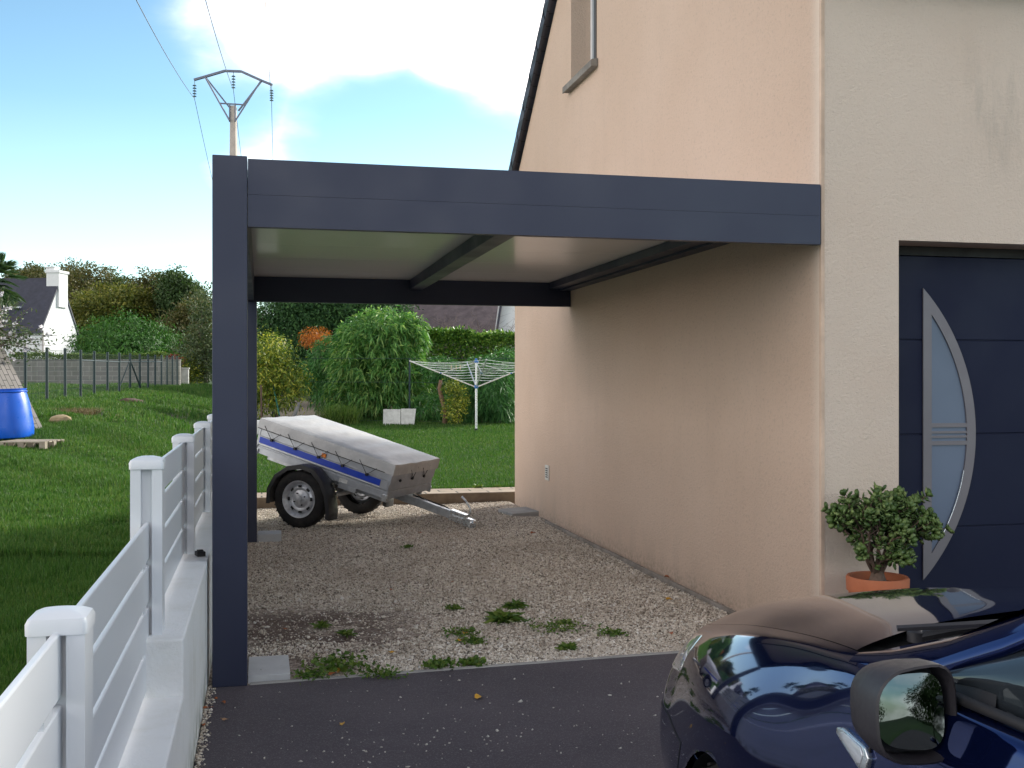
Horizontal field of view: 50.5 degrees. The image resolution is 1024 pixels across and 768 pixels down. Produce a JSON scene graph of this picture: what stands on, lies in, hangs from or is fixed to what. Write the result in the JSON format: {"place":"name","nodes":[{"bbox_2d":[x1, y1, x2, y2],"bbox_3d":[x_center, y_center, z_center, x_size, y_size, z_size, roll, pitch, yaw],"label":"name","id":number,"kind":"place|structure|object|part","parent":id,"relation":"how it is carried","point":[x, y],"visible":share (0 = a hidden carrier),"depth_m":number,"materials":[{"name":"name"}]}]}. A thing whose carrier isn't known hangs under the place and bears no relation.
{"place":"outdoors","nodes":[
{"label":"outdoors","id":0,"kind":"place"},
{"bbox_2d":[48,406,113,415],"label":"dead grass","id":1,"kind":"structure","parent":0,"point":[85,411],"depth_m":23.94,"materials":[{"name":"plant"}]},
{"bbox_2d":[0,381,211,695],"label":"meadow grass","id":2,"kind":"structure","parent":0,"point":[51,537],"depth_m":13.28,"materials":[{"name":"green plant"}]},
{"bbox_2d":[0,380,514,682],"bbox_3d":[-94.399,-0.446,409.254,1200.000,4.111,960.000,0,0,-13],"label":"ground","id":3,"kind":"structure","parent":0,"point":[304,405],"depth_m":20.45,"materials":[{"name":"green plant"}]},
{"bbox_2d":[0,252,28,348],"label":"palm tree","id":4,"kind":"object","parent":3,"relation":"on","point":[8,267],"visible":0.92,"depth_m":24.81,"materials":[{"name":"green plant"}]},
{"bbox_2d":[0,388,33,439],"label":"barrel","id":5,"kind":"object","parent":3,"relation":"on","point":[16,419],"visible":0.98,"depth_m":19.41,"materials":[{"name":"blue plastic"}]},
{"bbox_2d":[0,349,41,428],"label":"leaning panel","id":6,"kind":"object","parent":3,"relation":"on","point":[9,378],"visible":0.28,"depth_m":20.62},
{"bbox_2d":[1,261,43,277],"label":"broadleaf tree","id":7,"kind":"object","parent":3,"relation":"on","point":[22,269],"visible":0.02,"depth_m":96.36,"materials":[{"name":"green plant"}]},
{"bbox_2d":[0,287,61,365],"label":"flowering shrub","id":8,"kind":"object","parent":3,"relation":"on","point":[12,341],"visible":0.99,"depth_m":20.74,"materials":[{"name":"white plant"}]},
{"bbox_2d":[0,439,63,448],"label":"pallet","id":9,"kind":"object","parent":3,"relation":"on","point":[43,444],"visible":0.85,"depth_m":18.66,"materials":[{"name":"brown wood"}]},
{"bbox_2d":[0,266,78,358],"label":"white house","id":10,"kind":"structure","parent":3,"relation":"on","point":[46,298],"depth_m":60.33,"materials":[{"name":"paint"}]},
{"bbox_2d":[5,260,79,301],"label":"broadleaf tree","id":11,"kind":"object","parent":3,"relation":"on","point":[33,271],"visible":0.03,"depth_m":86.56,"materials":[{"name":"green plant"}]},
{"bbox_2d":[49,414,71,423],"bbox_3d":[-9.095,0.751,21.890,0.393,0.231,0.335,0,0,24],"label":"stone","id":12,"kind":"object","parent":3,"relation":"on","point":[55,418],"visible":0.66,"depth_m":21.80,"materials":[{"name":"stone"}]},
{"bbox_2d":[51,257,124,333],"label":"broadleaf tree","id":13,"kind":"object","parent":3,"relation":"on","point":[80,275],"visible":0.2,"depth_m":91.56,"materials":[{"name":"green plant"}]},
{"bbox_2d":[10,359,180,384],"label":"block wall","id":14,"kind":"structure","parent":3,"relation":"on","point":[39,366],"depth_m":46.90,"materials":[{"name":"concrete"}]},
{"bbox_2d":[8,351,168,360],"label":"wall hedge","id":15,"kind":"object","parent":14,"relation":"on","point":[51,355],"depth_m":47.05,"materials":[{"name":"green plant"}]},
{"bbox_2d":[24,347,177,399],"bbox_3d":[-13.179,-0.225,36.507,0.550,1.844,19.173,0,0,-5],"label":"fence","id":16,"kind":"object","parent":3,"relation":"on","point":[95,360],"visible":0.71,"depth_m":34.75,"materials":[{"name":"grey metal"}]},
{"bbox_2d":[90,265,130,328],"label":"broadleaf tree","id":17,"kind":"object","parent":3,"relation":"on","point":[121,280],"visible":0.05,"depth_m":94.29,"materials":[{"name":"green plant"}]},
{"bbox_2d":[69,280,157,357],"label":"broadleaf tree","id":18,"kind":"object","parent":3,"relation":"on","point":[85,305],"visible":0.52,"depth_m":76.02,"materials":[{"name":"green plant"}]},
{"bbox_2d":[60,306,191,358],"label":"round bush","id":19,"kind":"object","parent":3,"relation":"on","point":[141,338],"visible":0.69,"depth_m":54.49,"materials":[{"name":"green plant"}]},
{"bbox_2d":[120,398,142,402],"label":"mole hill","id":20,"kind":"structure","parent":3,"relation":"on","point":[131,399],"depth_m":29.82,"materials":[{"name":"soil"}]},
{"bbox_2d":[121,264,168,331],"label":"broadleaf tree","id":21,"kind":"object","parent":3,"relation":"on","point":[146,280],"visible":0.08,"depth_m":83.23,"materials":[{"name":"green plant"}]},
{"bbox_2d":[118,493,211,767],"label":"wall","id":22,"kind":"structure","parent":3,"relation":"on","point":[165,732],"depth_m":3.97,"materials":[{"name":"paint"}]},
{"bbox_2d":[0,633,61,767],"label":"slatted fence","id":23,"kind":"object","parent":22,"relation":"on","point":[30,723],"visible":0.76,"depth_m":1.96,"materials":[{"name":"white plastic"}]},
{"bbox_2d":[25,605,94,767],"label":"fence post","id":24,"kind":"object","parent":22,"relation":"on","point":[72,625],"visible":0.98,"depth_m":2.20,"materials":[{"name":"white plastic"}]},
{"bbox_2d":[77,522,148,767],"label":"slatted fence","id":25,"kind":"object","parent":22,"relation":"on","point":[116,597],"visible":0.64,"depth_m":3.11,"materials":[{"name":"white plastic"}]},
{"bbox_2d":[129,455,165,634],"bbox_3d":[-1.330,0.688,3.962,0.121,0.845,0.121,0,0,-13],"label":"fence post","id":26,"kind":"object","parent":22,"relation":"on","point":[147,488],"visible":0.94,"depth_m":3.92,"materials":[{"name":"white plastic"}]},
{"bbox_2d":[163,442,184,592],"bbox_3d":[-1.543,0.604,4.888,0.016,0.582,1.840,0,0,-13],"label":"slatted fence","id":27,"kind":"object","parent":22,"relation":"on","point":[175,520],"visible":0.5,"depth_m":5.08,"materials":[{"name":"white plastic"}]},
{"bbox_2d":[172,433,195,553],"bbox_3d":[-1.757,0.590,5.814,0.121,0.640,0.121,0,0,-13],"label":"fence post","id":28,"kind":"object","parent":22,"relation":"on","point":[189,440],"visible":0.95,"depth_m":5.77,"materials":[{"name":"white plastic"}]},
{"bbox_2d":[193,428,203,527],"bbox_3d":[-1.972,0.604,6.749,0.016,0.582,1.860,0,0,-13],"label":"slatted fence","id":29,"kind":"object","parent":22,"relation":"on","point":[199,477],"visible":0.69,"depth_m":7.12,"materials":[{"name":"white plastic"}]},
{"bbox_2d":[195,549,205,556],"bbox_3d":[-1.640,0.892,5.707,0.044,0.033,0.060,0,0,-30],"label":"plastic clip","id":30,"kind":"object","parent":22,"relation":"on","point":[200,552],"visible":1,"depth_m":5.69,"materials":[{"name":"black plastic"}]},
{"bbox_2d":[194,421,211,511],"bbox_3d":[-2.188,0.590,7.685,0.121,0.640,0.121,0,0,-13],"label":"fence post","id":31,"kind":"object","parent":22,"relation":"on","point":[206,426],"visible":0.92,"depth_m":7.64,"materials":[{"name":"white plastic"}]},
{"bbox_2d":[207,414,211,437],"bbox_3d":[-2.620,0.590,9.556,0.121,0.640,0.121,0,0,-13],"label":"fence post","id":32,"kind":"object","parent":22,"relation":"on","point":[209,417],"visible":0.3,"depth_m":9.49,"materials":[{"name":"white plastic"}]},
{"bbox_2d":[210,420,211,492],"bbox_3d":[-2.404,0.604,8.620,0.016,0.582,1.860,0,0,-13],"label":"slatted fence","id":33,"kind":"object","parent":22,"relation":"on","point":[211,458],"visible":0.09,"depth_m":8.82,"materials":[{"name":"white plastic"}]},
{"bbox_2d":[153,351,184,363],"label":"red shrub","id":34,"kind":"object","parent":3,"relation":"on","point":[170,355],"visible":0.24,"depth_m":47.55,"materials":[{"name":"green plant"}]},
{"bbox_2d":[147,263,208,325],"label":"broadleaf tree","id":35,"kind":"object","parent":3,"relation":"on","point":[173,286],"visible":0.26,"depth_m":77.76,"materials":[{"name":"green plant"}]},
{"bbox_2d":[150,288,211,380],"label":"broadleaf tree","id":36,"kind":"object","parent":3,"relation":"on","point":[178,317],"visible":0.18,"depth_m":63.52,"materials":[{"name":"green plant"}]},
{"bbox_2d":[181,368,189,383],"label":"meter box","id":37,"kind":"object","parent":3,"relation":"on","point":[184,375],"visible":0.49,"depth_m":47.82,"materials":[{"name":"white plastic"}]},
{"bbox_2d":[166,280,211,383],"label":"slender tree","id":38,"kind":"object","parent":3,"relation":"on","point":[201,345],"visible":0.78,"depth_m":49.66,"materials":[{"name":"green plant"}]},
{"bbox_2d":[181,357,206,384],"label":"clipped shrub","id":39,"kind":"object","parent":3,"relation":"on","point":[192,378],"visible":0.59,"depth_m":49.29,"materials":[{"name":"green plant"}]},
{"bbox_2d":[192,70,273,155],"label":"power pole","id":40,"kind":"object","parent":3,"relation":"on","point":[232,118],"visible":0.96,"depth_m":43.90,"materials":[{"name":"concrete"}]},
{"bbox_2d":[136,0,211,176],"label":"power line","id":41,"kind":"object","parent":40,"relation":"hanging from","point":[178,75],"visible":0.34,"depth_m":35.57,"materials":[{"name":"grey metal"}]},
{"bbox_2d":[205,0,240,152],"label":"power line","id":42,"kind":"object","parent":40,"relation":"hanging from","point":[223,61],"visible":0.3,"depth_m":34.93,"materials":[{"name":"grey metal"}]},
{"bbox_2d":[265,0,272,152],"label":"power line","id":43,"kind":"object","parent":40,"relation":"hanging from","point":[269,69],"visible":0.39,"depth_m":33.24,"materials":[{"name":"grey metal"}]},
{"bbox_2d":[260,385,261,417],"bbox_3d":[-6.442,0.512,27.900,0.044,0.927,0.252,0,0,-17],"label":"garden stake","id":44,"kind":"object","parent":3,"relation":"on","point":[261,398],"visible":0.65,"depth_m":27.92,"materials":[{"name":"brown wood"}]},
{"bbox_2d":[248,655,289,683],"bbox_3d":[-1.310,1.573,5.852,0.215,0.114,0.400,0,0,-13],"label":"concrete footing","id":45,"kind":"object","parent":3,"relation":"on","point":[267,668],"visible":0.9,"depth_m":5.78,"materials":[{"name":"grey concrete"}]},
{"bbox_2d":[212,155,820,687],"bbox_3d":[-0.462,0.194,8.498,3.410,2.712,5.332,0,0,-13],"label":"carport","id":46,"kind":"object","parent":45,"relation":"on","point":[310,231],"visible":1,"depth_m":5.99,"materials":[{"name":"grey metal"}]},
{"bbox_2d":[257,530,281,542],"bbox_3d":[-2.404,1.553,10.755,0.230,0.154,0.280,0,0,-13],"label":"concrete footing","id":47,"kind":"object","parent":3,"relation":"on","point":[270,535],"visible":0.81,"depth_m":10.63,"materials":[{"name":"grey concrete"}]},
{"bbox_2d":[271,380,279,415],"bbox_3d":[-6.314,0.390,29.000,0.040,0.974,0.914,0,0,-25],"label":"garden stake","id":48,"kind":"object","parent":3,"relation":"on","point":[276,399],"visible":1,"depth_m":28.93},
{"bbox_2d":[257,324,316,417],"bbox_3d":[-6.540,-0.095,29.500,2.553,3.039,1.903,0,0,-13],"label":"yellow laurel","id":49,"kind":"object","parent":3,"relation":"on","point":[269,369],"visible":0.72,"depth_m":29.28,"materials":[{"name":"green plant"}]},
{"bbox_2d":[292,402,299,416],"bbox_3d":[-5.804,0.873,28.986,0.316,0.748,0.140,0,0,-13],"label":"cut trunk","id":50,"kind":"object","parent":3,"relation":"on","point":[296,410],"visible":0.48,"depth_m":28.96,"materials":[{"name":"grey plant"}]},
{"bbox_2d":[297,326,332,407],"bbox_3d":[-6.322,-0.343,34.964,1.204,3.030,1.275,0,0,-13],"label":"orange shrub","id":51,"kind":"object","parent":3,"relation":"on","point":[309,340],"visible":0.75,"depth_m":34.88,"materials":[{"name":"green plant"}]},
{"bbox_2d":[297,315,353,414],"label":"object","id":52,"kind":"object","parent":3,"relation":"on","point":[318,373],"visible":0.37,"depth_m":32.29,"materials":[{"name":"green plant"}]},
{"bbox_2d":[313,403,366,424],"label":"grass clump","id":53,"kind":"object","parent":3,"relation":"on","point":[345,415],"visible":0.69,"depth_m":29.03,"materials":[{"name":"green plant"}]},
{"bbox_2d":[257,302,423,392],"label":"conifer","id":54,"kind":"object","parent":3,"relation":"on","point":[291,320],"visible":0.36,"depth_m":43.00,"materials":[{"name":"green plant"}]},
{"bbox_2d":[317,304,433,419],"bbox_3d":[-3.885,-0.468,31.481,3.494,3.675,2.740,0,0,-13],"label":"bamboo clump","id":55,"kind":"object","parent":3,"relation":"on","point":[377,389],"visible":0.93,"depth_m":30.94,"materials":[{"name":"green plant"}]},
{"bbox_2d":[257,492,514,508],"bbox_3d":[0.664,1.593,14.473,10.200,0.315,0.047,0,0,-13],"label":"path edging","id":56,"kind":"object","parent":3,"relation":"on","point":[451,498],"depth_m":14.13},
{"bbox_2d":[383,409,400,424],"bbox_3d":[-3.237,0.954,29.255,0.468,0.490,0.050,0,-9,0],"label":"concrete slab","id":57,"kind":"object","parent":3,"relation":"on","point":[391,416],"depth_m":29.24,"materials":[{"name":"grey concrete"}]},
{"bbox_2d":[271,358,514,421],"bbox_3d":[-3.396,0.274,30.302,7.718,1.944,0.124,0,0,4],"label":"garden fence","id":58,"kind":"object","parent":3,"relation":"on","point":[409,371],"visible":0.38,"depth_m":30.28,"materials":[{"name":"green metal"}]},
{"bbox_2d":[401,409,415,425],"bbox_3d":[-2.789,0.948,29.257,0.399,0.510,0.050,0,-9,0],"label":"concrete slab","id":59,"kind":"object","parent":3,"relation":"on","point":[407,416],"depth_m":29.24,"materials":[{"name":"grey concrete"}]},
{"bbox_2d":[438,380,447,423],"bbox_3d":[-1.889,0.581,29.589,0.285,1.333,0.150,0,0,-13],"label":"stump","id":60,"kind":"object","parent":3,"relation":"on","point":[444,421],"visible":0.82,"depth_m":29.54,"materials":[{"name":"wood"}]},
{"bbox_2d":[391,305,514,375],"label":"bungalow","id":61,"kind":"object","parent":3,"relation":"on","point":[435,312],"visible":0.11,"depth_m":46.94,"materials":[{"name":"grey"}]},
{"bbox_2d":[439,378,471,424],"bbox_3d":[-1.532,0.639,29.297,0.865,1.636,0.848,0,0,-13],"label":"variegated shrub","id":62,"kind":"object","parent":3,"relation":"on","point":[455,405],"visible":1,"depth_m":29.22,"materials":[{"name":"yellow plant"}]},
{"bbox_2d":[414,309,504,372],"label":"bare tree","id":63,"kind":"object","parent":3,"relation":"on","point":[452,322],"visible":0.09,"depth_m":40.79,"materials":[{"name":"plant"}]},
{"bbox_2d":[409,324,514,414],"bbox_3d":[-0.586,-0.323,34.990,5.849,3.141,1.689,0,0,-21],"label":"garden hedge","id":64,"kind":"object","parent":3,"relation":"on","point":[461,338],"visible":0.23,"depth_m":33.96,"materials":[{"name":"green plant"}]},
{"bbox_2d":[409,358,514,430],"bbox_3d":[-0.891,0.352,27.000,2.371,1.936,2.371,0,0,35],"label":"clothes airer","id":65,"kind":"object","parent":3,"relation":"on","point":[475,386],"visible":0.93,"depth_m":26.96,"materials":[{"name":"metal"}]},
{"bbox_2d":[411,345,514,423],"bbox_3d":[-1.206,0.207,30.585,3.571,2.588,2.383,0,0,9],"label":"bamboo clump","id":66,"kind":"object","parent":3,"relation":"on","point":[495,401],"visible":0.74,"depth_m":30.32,"materials":[{"name":"green plant"}]},
{"bbox_2d":[250,650,679,684],"bbox_3d":[0.198,1.598,6.036,3.226,0.104,0.042,0,0,-16],"label":"concrete edging","id":67,"kind":"object","parent":3,"relation":"on","point":[465,667],"visible":0.24,"depth_m":5.92,"materials":[{"name":"grey concrete"}]},
{"bbox_2d":[439,309,514,355],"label":"bare tree","id":68,"kind":"object","parent":3,"relation":"on","point":[487,325],"visible":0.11,"depth_m":41.92,"materials":[{"name":"brown plant"}]},
{"bbox_2d":[471,483,482,487],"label":"weed","id":69,"kind":"object","parent":3,"relation":"on","point":[478,485],"visible":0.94,"depth_m":14.99,"materials":[{"name":"green plant"}]},
{"bbox_2d":[545,520,735,613],"bbox_3d":[1.033,1.589,9.249,0.030,0.122,5.840,0,0,-13],"label":"wall edging","id":70,"kind":"object","parent":3,"relation":"on","point":[648,572],"depth_m":8.85,"materials":[{"name":"grey concrete"}]},
{"bbox_2d":[0,0,544,376],"label":"sky","id":71,"kind":"structure","parent":0,"point":[103,157],"materials":[{"name":"blue"}]},
{"bbox_2d":[202,411,514,492],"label":"lawn grass","id":72,"kind":"structure","parent":0,"point":[429,433],"depth_m":21.99,"materials":[{"name":"green plant"}]},
{"bbox_2d":[257,487,514,496],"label":"brick path","id":73,"kind":"structure","parent":0,"point":[473,490],"depth_m":14.59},
{"bbox_2d":[195,653,677,767],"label":"driveway","id":74,"kind":"structure","parent":0,"point":[271,716],"depth_m":5.00,"materials":[{"name":"grey asphalt"}]},
{"bbox_2d":[194,683,215,767],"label":"edge grit","id":75,"kind":"object","parent":74,"relation":"on","point":[198,755],"visible":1,"depth_m":4.84,"materials":[{"name":"gravel"}]},
{"bbox_2d":[351,666,412,679],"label":"weed","id":76,"kind":"object","parent":74,"relation":"on","point":[388,672],"visible":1,"depth_m":5.75,"materials":[{"name":"green plant"}]},
{"bbox_2d":[225,664,662,767],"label":"spilled chips","id":77,"kind":"object","parent":74,"relation":"on","point":[497,730],"visible":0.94,"depth_m":4.75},
{"bbox_2d":[660,586,1023,767],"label":"car","id":78,"kind":"object","parent":74,"relation":"on","point":[933,677],"visible":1,"depth_m":2.39,"materials":[{"name":"paint"}]},
{"bbox_3d":[1.044,0.335,1.146,0.194,0.430,1.799,0,0,-16],"label":"side window","id":79,"kind":"part","parent":78,"relation":"part of","materials":[{"name":"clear glass"}]},
{"bbox_2d":[846,571,909,592],"bbox_3d":[2.050,1.316,6.086,0.342,0.468,0.342,0,0,-13],"label":"plant pot","id":80,"kind":"object","parent":74,"relation":"on","point":[858,581],"visible":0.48,"depth_m":6.00,"materials":[{"name":"ceramic"}]},
{"bbox_2d":[821,482,954,580],"bbox_3d":[2.084,0.842,6.098,0.624,0.591,0.637,0,0,42],"label":"jade plant","id":81,"kind":"object","parent":80,"relation":"in","point":[895,516],"visible":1,"depth_m":6.00,"materials":[{"name":"green plant"}]},
{"bbox_2d":[207,501,735,689],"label":"gravel","id":82,"kind":"structure","parent":0,"point":[607,646],"depth_m":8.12,"materials":[{"name":"grey gravel"}]},
{"bbox_2d":[290,666,329,684],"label":"weed","id":83,"kind":"object","parent":82,"relation":"on","point":[309,673],"visible":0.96,"depth_m":5.70,"materials":[{"name":"green plant"}]},
{"bbox_2d":[310,620,331,629],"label":"weed","id":84,"kind":"object","parent":82,"relation":"on","point":[324,624],"visible":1,"depth_m":6.92,"materials":[{"name":"green plant"}]},
{"bbox_2d":[296,649,389,676],"bbox_3d":[-0.928,1.525,5.922,0.498,0.073,0.514,0,0,-13],"label":"weed","id":85,"kind":"object","parent":82,"relation":"on","point":[331,660],"visible":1,"depth_m":5.89,"materials":[{"name":"green plant"}]},
{"bbox_2d":[336,628,356,637],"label":"weed","id":86,"kind":"object","parent":82,"relation":"on","point":[345,632],"visible":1,"depth_m":6.67,"materials":[{"name":"green plant"}]},
{"bbox_2d":[257,415,475,527],"bbox_3d":[-1.530,0.978,12.112,2.441,1.192,1.526,0,0,20],"label":"trailer","id":87,"kind":"object","parent":82,"relation":"on","point":[360,472],"visible":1,"depth_m":11.71,"materials":[{"name":"fabric"}]},
{"bbox_2d":[419,655,462,669],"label":"weed","id":88,"kind":"object","parent":82,"relation":"on","point":[439,663],"visible":1,"depth_m":5.92,"materials":[{"name":"green plant"}]},
{"bbox_2d":[441,604,464,609],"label":"weed","id":89,"kind":"object","parent":82,"relation":"on","point":[454,607],"visible":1,"depth_m":7.43,"materials":[{"name":"green plant"}]},
{"bbox_2d":[441,626,482,637],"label":"weed","id":90,"kind":"object","parent":82,"relation":"on","point":[464,629],"visible":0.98,"depth_m":6.67,"materials":[{"name":"green plant"}]},
{"bbox_2d":[458,654,487,666],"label":"weed","id":91,"kind":"object","parent":82,"relation":"on","point":[476,661],"visible":0.99,"depth_m":5.95,"materials":[{"name":"green plant"}]},
{"bbox_2d":[455,634,498,646],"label":"weed","id":92,"kind":"object","parent":82,"relation":"on","point":[472,639],"visible":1,"depth_m":6.46,"materials":[{"name":"green plant"}]},
{"bbox_2d":[480,608,531,625],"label":"weed","id":93,"kind":"object","parent":82,"relation":"on","point":[499,615],"visible":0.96,"depth_m":7.05,"materials":[{"name":"green plant"}]},
{"bbox_2d":[500,597,530,609],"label":"weed","id":94,"kind":"object","parent":82,"relation":"on","point":[515,604],"visible":0.98,"depth_m":7.49,"materials":[{"name":"green plant"}]},
{"bbox_2d":[498,507,538,516],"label":"paving slab","id":95,"kind":"structure","parent":82,"relation":"on","point":[520,511],"depth_m":12.78,"materials":[{"name":"grey concrete"}]},
{"bbox_2d":[524,615,601,634],"bbox_3d":[0.320,1.529,6.861,0.470,0.054,0.460,0,0,-13],"label":"weed","id":96,"kind":"object","parent":82,"relation":"on","point":[552,623],"visible":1,"depth_m":6.82,"materials":[{"name":"green plant"}]},
{"bbox_2d":[555,618,574,624],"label":"weed","id":97,"kind":"object","parent":82,"relation":"on","point":[569,622],"visible":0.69,"depth_m":6.98,"materials":[{"name":"green plant"}]},
{"bbox_2d":[554,641,577,651],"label":"weed","id":98,"kind":"object","parent":82,"relation":"on","point":[563,646],"visible":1,"depth_m":6.30,"materials":[{"name":"green plant"}]},
{"bbox_2d":[593,626,629,636],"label":"weed","id":99,"kind":"object","parent":82,"relation":"on","point":[613,632],"visible":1,"depth_m":6.69,"materials":[{"name":"green plant"}]},
{"bbox_2d":[508,0,1023,610],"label":"house","id":100,"kind":"structure","parent":0,"point":[720,424],"depth_m":6.83,"materials":[{"name":"paint"}]},
{"bbox_2d":[590,0,593,59],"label":"window","id":101,"kind":"structure","parent":100,"relation":"in","point":[591,1],"depth_m":11.41,"materials":[{"name":"white plastic"}]},
{"bbox_2d":[899,256,1023,587],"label":"garage door","id":102,"kind":"structure","parent":100,"relation":"in","point":[961,320],"depth_m":6.77,"materials":[{"name":"metal"}]}
]}

